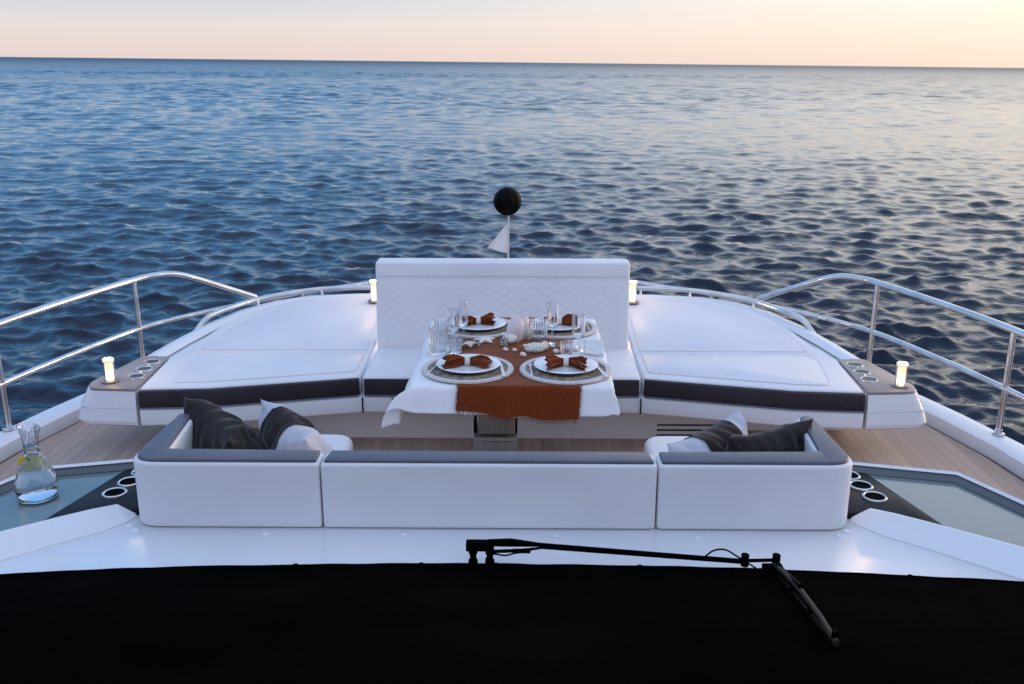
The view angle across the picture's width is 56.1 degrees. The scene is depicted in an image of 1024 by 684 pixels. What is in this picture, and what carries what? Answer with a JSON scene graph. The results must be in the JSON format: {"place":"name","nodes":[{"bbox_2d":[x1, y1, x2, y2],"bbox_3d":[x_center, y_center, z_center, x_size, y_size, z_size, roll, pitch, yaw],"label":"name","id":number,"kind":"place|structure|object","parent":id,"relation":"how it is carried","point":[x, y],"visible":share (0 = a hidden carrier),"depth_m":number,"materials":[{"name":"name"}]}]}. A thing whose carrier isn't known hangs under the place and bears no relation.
{"place":"outdoors","nodes":[
{"label":"outdoors","id":0,"kind":"place"},
{"bbox_2d":[0,57,1023,444],"bbox_3d":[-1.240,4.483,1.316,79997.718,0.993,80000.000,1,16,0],"label":"sea","id":1,"kind":"structure","parent":0,"point":[272,177],"depth_m":36.96,"materials":[{"name":"blue liquid"}]},
{"bbox_2d":[0,293,1023,580],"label":"motor yacht","id":2,"kind":"object","parent":1,"relation":"on","point":[936,489],"visible":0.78,"depth_m":3.55,"materials":[{"name":"white plastic"}]},
{"bbox_2d":[14,422,59,503],"bbox_3d":[-1.732,0.431,3.473,0.147,0.287,0.147,0,16,0],"label":"water carafe","id":3,"kind":"object","parent":2,"relation":"on","point":[36,481],"visible":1,"depth_m":3.44,"materials":[{"name":"clear glass"}]},
{"bbox_2d":[101,357,118,383],"bbox_3d":[-2.086,0.146,4.971,0.088,0.126,0.088,0,16,0],"label":"table lamp","id":4,"kind":"object","parent":2,"relation":"on","point":[109,370],"visible":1,"depth_m":4.95,"materials":[{"name":"silver metal"}]},
{"bbox_2d":[0,271,369,431],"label":"guard rail","id":5,"kind":"object","parent":2,"relation":"attached to","point":[138,329],"visible":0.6,"depth_m":5.92,"materials":[{"name":"metal"}]},
{"bbox_2d":[138,296,376,408],"bbox_3d":[-1.362,0.018,5.649,1.120,0.200,1.665,0,16,0],"label":"sunbed","id":6,"kind":"object","parent":2,"relation":"on","point":[310,349],"visible":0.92,"depth_m":5.35,"materials":[{"name":"white leather"}]},
{"bbox_2d":[368,280,375,302],"bbox_3d":[-0.900,-0.333,6.264,0.088,0.141,0.088,0,16,0],"label":"table lamp","id":7,"kind":"object","parent":6,"relation":"on","point":[372,299],"visible":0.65,"depth_m":6.24,"materials":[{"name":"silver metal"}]},
{"bbox_2d":[193,285,369,330],"bbox_3d":[-1.463,-0.214,6.294,1.419,0.209,0.291,-10,19,-31],"label":"grab rail","id":8,"kind":"object","parent":2,"relation":"attached to","point":[208,316],"visible":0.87,"depth_m":6.35,"materials":[{"name":"metal"}]},
{"bbox_2d":[133,413,852,529],"bbox_3d":[-0.065,0.595,3.872,2.482,0.717,1.100,0,16,0],"label":"shaped sofa","id":9,"kind":"object","parent":2,"relation":"on","point":[180,480],"visible":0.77,"depth_m":3.28,"materials":[{"name":"white leather"}]},
{"bbox_2d":[184,397,260,449],"bbox_3d":[-1.079,0.420,3.711,0.225,0.395,0.417,-44,44,-18],"label":"throw pillow","id":10,"kind":"object","parent":9,"relation":"on","point":[215,426],"visible":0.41,"depth_m":3.59,"materials":[{"name":"fabric"}]},
{"bbox_2d":[258,399,332,457],"bbox_3d":[-0.814,0.444,3.682,0.225,0.395,0.398,-33,37,-25],"label":"throw pillow","id":11,"kind":"object","parent":9,"relation":"on","point":[281,427],"visible":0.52,"depth_m":3.57,"materials":[{"name":"fabric"}]},
{"bbox_2d":[667,410,747,451],"bbox_3d":[0.779,0.501,3.579,0.457,0.395,0.213,-18,0,-40],"label":"throw pillow","id":12,"kind":"object","parent":9,"relation":"on","point":[714,438],"visible":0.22,"depth_m":3.52,"materials":[{"name":"fabric"}]},
{"bbox_2d":[726,419,812,451],"bbox_3d":[0.943,0.494,3.569,0.378,0.395,0.199,-9,25,-21],"label":"throw pillow","id":13,"kind":"object","parent":9,"relation":"on","point":[786,437],"visible":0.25,"depth_m":3.48,"materials":[{"name":"fabric"}]},
{"bbox_2d":[473,415,516,450],"bbox_3d":[0.006,0.377,4.636,0.812,0.709,1.082,0,16,0],"label":"dining table","id":14,"kind":"object","parent":2,"relation":"on","point":[490,434],"visible":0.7,"depth_m":4.56,"materials":[{"name":"silver"}]},
{"bbox_2d":[381,319,619,428],"bbox_3d":[-0.042,0.117,4.550,0.998,0.176,1.192,0,16,0],"label":"tablecloth","id":15,"kind":"object","parent":14,"relation":"on","point":[422,393],"visible":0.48,"depth_m":4.01,"materials":[{"name":"white fabric"}]},
{"bbox_2d":[428,325,447,355],"bbox_3d":[-0.341,-0.008,4.438,0.087,0.126,0.087,0,16,0],"label":"tumbler","id":16,"kind":"object","parent":15,"relation":"on","point":[438,339],"visible":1,"depth_m":4.41,"materials":[{"name":"clear glass"}]},
{"bbox_2d":[433,317,447,341],"bbox_3d":[-0.342,-0.057,4.622,0.075,0.116,0.075,0,16,0],"label":"tumbler","id":17,"kind":"object","parent":15,"relation":"on","point":[439,320],"visible":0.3,"depth_m":4.59,"materials":[{"name":"clear glass"}]},
{"bbox_2d":[447,307,459,344],"bbox_3d":[-0.279,-0.076,4.584,0.068,0.176,0.068,0,16,0],"label":"stemmed glass","id":18,"kind":"object","parent":15,"relation":"on","point":[453,319],"visible":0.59,"depth_m":4.55,"materials":[{"name":"clear glass"}]},
{"bbox_2d":[448,335,461,353],"bbox_3d":[-0.264,0.013,4.454,0.068,0.076,0.068,0,16,0],"label":"tumbler","id":19,"kind":"object","parent":15,"relation":"on","point":[454,344],"visible":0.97,"depth_m":4.43,"materials":[{"name":"clear glass"}]},
{"bbox_2d":[458,300,467,341],"bbox_3d":[-0.235,-0.102,4.628,0.068,0.200,0.068,0,16,0],"label":"stemmed glass","id":20,"kind":"object","parent":15,"relation":"on","point":[463,307],"visible":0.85,"depth_m":4.60,"materials":[{"name":"clear glass"}]},
{"bbox_2d":[454,317,582,424],"bbox_3d":[0.028,0.107,4.549,0.552,0.170,1.181,0,16,0],"label":"table runner","id":21,"kind":"object","parent":15,"relation":"on","point":[516,393],"visible":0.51,"depth_m":4.00,"materials":[{"name":"orange fabric"}]},
{"bbox_2d":[422,355,513,383],"bbox_3d":[-0.193,0.115,4.207,0.404,0.008,0.404,0,16,0],"label":"placemat","id":22,"kind":"object","parent":21,"relation":"on","point":[437,373],"visible":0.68,"depth_m":4.11,"materials":[{"name":"grey wicker"}]},
{"bbox_2d":[445,370,490,373],"bbox_3d":[-0.191,0.103,4.216,0.262,0.014,0.262,0,16,0],"label":"plate","id":23,"kind":"object","parent":22,"relation":"on","point":[468,373],"visible":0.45,"depth_m":4.10,"materials":[{"name":"black"}]},
{"bbox_2d":[436,354,500,372],"bbox_3d":[-0.191,0.095,4.213,0.282,0.008,0.282,0,16,0],"label":"dinner plate","id":24,"kind":"object","parent":23,"relation":"on","point":[495,363],"visible":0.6,"depth_m":4.17,"materials":[{"name":"white ceramic"}]},
{"bbox_2d":[441,353,492,370],"bbox_3d":[-0.194,0.080,4.170,0.229,0.059,0.120,0,16,-1],"label":"linen napkin","id":25,"kind":"object","parent":24,"relation":"on","point":[453,360],"visible":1,"depth_m":4.17,"materials":[{"name":"brown fabric"}]},
{"bbox_2d":[500,363,505,376],"bbox_3d":[-0.043,0.119,4.178,0.015,0.006,0.205,-1,16,-5],"label":"knife","id":26,"kind":"object","parent":22,"relation":"on","point":[502,371],"visible":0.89,"depth_m":4.14,"materials":[{"name":"white metal"}]},
{"bbox_2d":[462,341,479,347],"bbox_3d":[-0.203,0.011,4.525,0.106,0.031,0.055,-6,26,-22],"label":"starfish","id":27,"kind":"object","parent":21,"relation":"on","point":[470,343],"visible":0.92,"depth_m":4.51},
{"bbox_2d":[448,318,509,338],"bbox_3d":[-0.171,-0.077,4.864,0.404,0.008,0.404,0,16,0],"label":"placemat","id":28,"kind":"object","parent":21,"relation":"on","point":[494,333],"visible":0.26,"depth_m":4.74,"materials":[{"name":"grey wicker"}]},
{"bbox_2d":[459,327,499,330],"bbox_3d":[-0.168,-0.088,4.873,0.262,0.014,0.262,0,16,0],"label":"plate","id":29,"kind":"object","parent":28,"relation":"on","point":[479,330],"visible":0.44,"depth_m":4.76,"materials":[{"name":"black"}]},
{"bbox_2d":[459,315,506,329],"bbox_3d":[-0.168,-0.096,4.871,0.282,0.008,0.282,0,16,0],"label":"dinner plate","id":30,"kind":"object","parent":29,"relation":"on","point":[500,322],"visible":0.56,"depth_m":4.82,"materials":[{"name":"white ceramic"}]},
{"bbox_2d":[466,312,495,325],"bbox_3d":[-0.170,-0.117,4.845,0.182,0.058,0.111,-1,16,-5],"label":"linen napkin","id":31,"kind":"object","parent":30,"relation":"on","point":[487,319],"visible":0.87,"depth_m":4.84,"materials":[{"name":"brown fabric"}]},
{"bbox_2d":[473,336,494,343],"bbox_3d":[-0.133,-0.012,4.627,0.106,0.024,0.101,-3,17,-11],"label":"starfish","id":32,"kind":"object","parent":21,"relation":"on","point":[482,339],"visible":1,"depth_m":4.60},
{"bbox_2d":[500,336,508,346],"bbox_3d":[-0.034,0.000,4.541,0.042,0.054,0.043,0,16,0],"label":"barnacled shell","id":33,"kind":"object","parent":21,"relation":"on","point":[504,341],"visible":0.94,"depth_m":4.53},
{"bbox_2d":[504,315,528,343],"bbox_3d":[0.030,-0.059,4.587,0.151,0.142,0.060,-9,19,-28],"label":"conch shell","id":34,"kind":"object","parent":21,"relation":"on","point":[517,326],"visible":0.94,"depth_m":4.58},
{"bbox_2d":[524,325,532,339],"bbox_3d":[0.072,-0.049,4.641,0.060,0.078,0.025,-3,2,19],"label":"cupped shell","id":35,"kind":"object","parent":21,"relation":"on","point":[529,334],"visible":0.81,"depth_m":4.63},
{"bbox_2d":[524,342,545,352],"bbox_3d":[0.106,0.027,4.455,0.102,0.051,0.078,-3,17,-11],"label":"ribbed shell","id":36,"kind":"object","parent":21,"relation":"on","point":[533,347],"visible":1,"depth_m":4.43},
{"bbox_2d":[531,318,547,339],"bbox_3d":[0.133,-0.062,4.668,0.087,0.091,0.087,0,16,0],"label":"tumbler","id":37,"kind":"object","parent":21,"relation":"on","point":[539,326],"visible":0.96,"depth_m":4.64,"materials":[{"name":"clear glass"}]},
{"bbox_2d":[542,342,548,350],"bbox_3d":[0.147,0.022,4.484,0.048,0.042,0.053,13,21,37],"label":"ribbed shell","id":38,"kind":"object","parent":21,"relation":"on","point":[546,345],"visible":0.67,"depth_m":4.47},
{"bbox_2d":[547,301,558,345],"bbox_3d":[0.192,-0.089,4.556,0.068,0.206,0.068,0,16,0],"label":"stemmed glass","id":39,"kind":"object","parent":21,"relation":"on","point":[552,314],"visible":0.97,"depth_m":4.53,"materials":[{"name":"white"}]},
{"bbox_2d":[529,318,596,338],"bbox_3d":[0.230,-0.075,4.861,0.404,0.008,0.404,0,16,0],"label":"placemat","id":40,"kind":"object","parent":21,"relation":"on","point":[568,334],"visible":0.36,"depth_m":4.75,"materials":[{"name":"grey wicker"}]},
{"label":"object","id":41,"kind":"object","parent":40,"relation":"on","visible":0},
{"bbox_2d":[530,316,571,329],"bbox_3d":[0.232,-0.095,4.868,0.282,0.008,0.282,0,16,0],"label":"dinner plate","id":42,"kind":"object","parent":41,"relation":"on","point":[562,327],"visible":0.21,"depth_m":4.80,"materials":[{"name":"white ceramic"}]},
{"bbox_2d":[544,314,571,325],"bbox_3d":[0.240,-0.115,4.843,0.163,0.057,0.111,0,16,0],"label":"linen napkin","id":43,"kind":"object","parent":42,"relation":"on","point":[566,319],"visible":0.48,"depth_m":4.83,"materials":[{"name":"brown fabric"}]},
{"bbox_2d":[519,356,611,384],"bbox_3d":[0.234,0.118,4.199,0.404,0.008,0.404,0,16,0],"label":"placemat","id":44,"kind":"object","parent":21,"relation":"on","point":[594,375],"visible":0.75,"depth_m":4.11,"materials":[{"name":"grey wicker"}]},
{"bbox_2d":[542,370,582,374],"bbox_3d":[0.236,0.106,4.208,0.262,0.014,0.262,0,16,0],"label":"plate","id":45,"kind":"object","parent":44,"relation":"on","point":[563,374],"visible":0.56,"depth_m":4.09,"materials":[{"name":"black"}]},
{"bbox_2d":[534,354,597,373],"bbox_3d":[0.236,0.099,4.206,0.282,0.008,0.282,0,16,0],"label":"dinner plate","id":46,"kind":"object","parent":45,"relation":"on","point":[541,362],"visible":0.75,"depth_m":4.17,"materials":[{"name":"white ceramic"}]},
{"bbox_2d":[544,355,587,372],"bbox_3d":[0.232,0.092,4.138,0.192,0.054,0.147,2,16,5],"label":"linen napkin","id":47,"kind":"object","parent":46,"relation":"on","point":[577,362],"visible":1,"depth_m":4.15,"materials":[{"name":"brown fabric"}]},
{"bbox_2d":[597,366,607,377],"bbox_3d":[0.384,0.122,4.170,0.015,0.006,0.205,-3,17,-11],"label":"knife","id":48,"kind":"object","parent":44,"relation":"on","point":[601,371],"visible":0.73,"depth_m":4.13,"materials":[{"name":"white metal"}]},
{"bbox_2d":[560,339,573,354],"bbox_3d":[0.251,0.029,4.412,0.062,0.071,0.062,0,16,0],"label":"tumbler","id":49,"kind":"object","parent":21,"relation":"on","point":[566,346],"visible":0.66,"depth_m":4.39,"materials":[{"name":"clear glass"}]},
{"bbox_2d":[572,312,585,349],"bbox_3d":[0.314,-0.052,4.524,0.068,0.166,0.068,0,16,0],"label":"stemmed glass","id":50,"kind":"object","parent":15,"relation":"on","point":[578,324],"visible":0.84,"depth_m":4.50,"materials":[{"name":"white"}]},
{"bbox_2d":[581,340,604,355],"bbox_3d":[0.374,0.025,4.434,0.101,0.070,0.070,6,17,20],"label":"tumbler","id":51,"kind":"object","parent":15,"relation":"on","point":[595,347],"visible":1,"depth_m":4.41,"materials":[{"name":"clear glass"}]},
{"bbox_2d":[363,258,639,396],"bbox_3d":[-0.052,-0.101,5.341,1.470,0.605,0.725,0,16,0],"label":"padded bench","id":52,"kind":"object","parent":2,"relation":"on","point":[415,297],"visible":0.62,"depth_m":5.51,"materials":[{"name":"white leather"}]},
{"bbox_2d":[507,216,508,257],"bbox_3d":[-0.031,-0.643,7.729,0.015,0.752,0.116,1,16,3],"label":"bow flagstaff","id":53,"kind":"object","parent":2,"relation":"on","point":[508,238],"visible":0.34,"depth_m":7.70,"materials":[{"name":"beige"}]},
{"bbox_2d":[487,223,507,252],"bbox_3d":[-0.119,-0.839,7.732,0.172,0.255,0.028,3,16,10],"label":"white pennant","id":54,"kind":"object","parent":53,"relation":"attached to","point":[499,243],"visible":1,"depth_m":7.74,"materials":[{"name":"white fabric"}]},
{"bbox_2d":[493,187,520,215],"bbox_3d":[-0.036,-1.120,7.653,0.223,0.224,0.212,0,16,0],"label":"day shape ball","id":55,"kind":"object","parent":53,"relation":"attached to","point":[506,201],"visible":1,"depth_m":7.58,"materials":[{"name":"black plastic"}]},
{"bbox_2d":[0,562,1023,683],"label":"windscreen cover","id":56,"kind":"object","parent":2,"relation":"on","point":[442,623],"visible":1,"depth_m":2.32,"materials":[{"name":"black fabric"}]},
{"bbox_2d":[466,538,838,649],"bbox_3d":[0.345,0.685,2.608,0.989,0.327,0.894,0,16,0],"label":"windscreen wiper","id":57,"kind":"object","parent":2,"relation":"attached to","point":[474,547],"visible":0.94,"depth_m":3.01,"materials":[{"name":"black plastic"}]},
{"bbox_2d":[637,286,815,332],"bbox_3d":[1.373,-0.202,6.274,1.419,0.209,0.291,11,19,32],"label":"grab rail","id":58,"kind":"object","parent":2,"relation":"attached to","point":[800,318],"visible":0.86,"depth_m":6.34,"materials":[{"name":"metal"}]},
{"bbox_2d":[628,297,865,412],"bbox_3d":[1.262,0.029,5.630,1.120,0.200,1.665,0,16,0],"label":"sunbed","id":59,"kind":"object","parent":2,"relation":"on","point":[692,350],"visible":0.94,"depth_m":5.33,"materials":[{"name":"white leather"}]},
{"bbox_2d":[629,281,638,303],"bbox_3d":[0.785,-0.326,6.252,0.088,0.141,0.088,0,16,0],"label":"table lamp","id":60,"kind":"object","parent":59,"relation":"on","point":[633,293],"visible":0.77,"depth_m":6.23,"materials":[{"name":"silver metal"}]},
{"bbox_2d":[630,273,1023,435],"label":"guard rail","id":61,"kind":"object","parent":2,"relation":"attached to","point":[1004,387],"visible":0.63,"depth_m":5.74,"materials":[{"name":"metal"}]},
{"bbox_2d":[891,362,908,388],"bbox_3d":[1.999,0.167,4.928,0.088,0.126,0.088,0,16,0],"label":"table lamp","id":62,"kind":"object","parent":2,"relation":"on","point":[901,375],"visible":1,"depth_m":4.91,"materials":[{"name":"silver metal"}]},
{"bbox_2d":[0,0,1023,67],"label":"sky","id":63,"kind":"structure","parent":0,"point":[895,33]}
]}

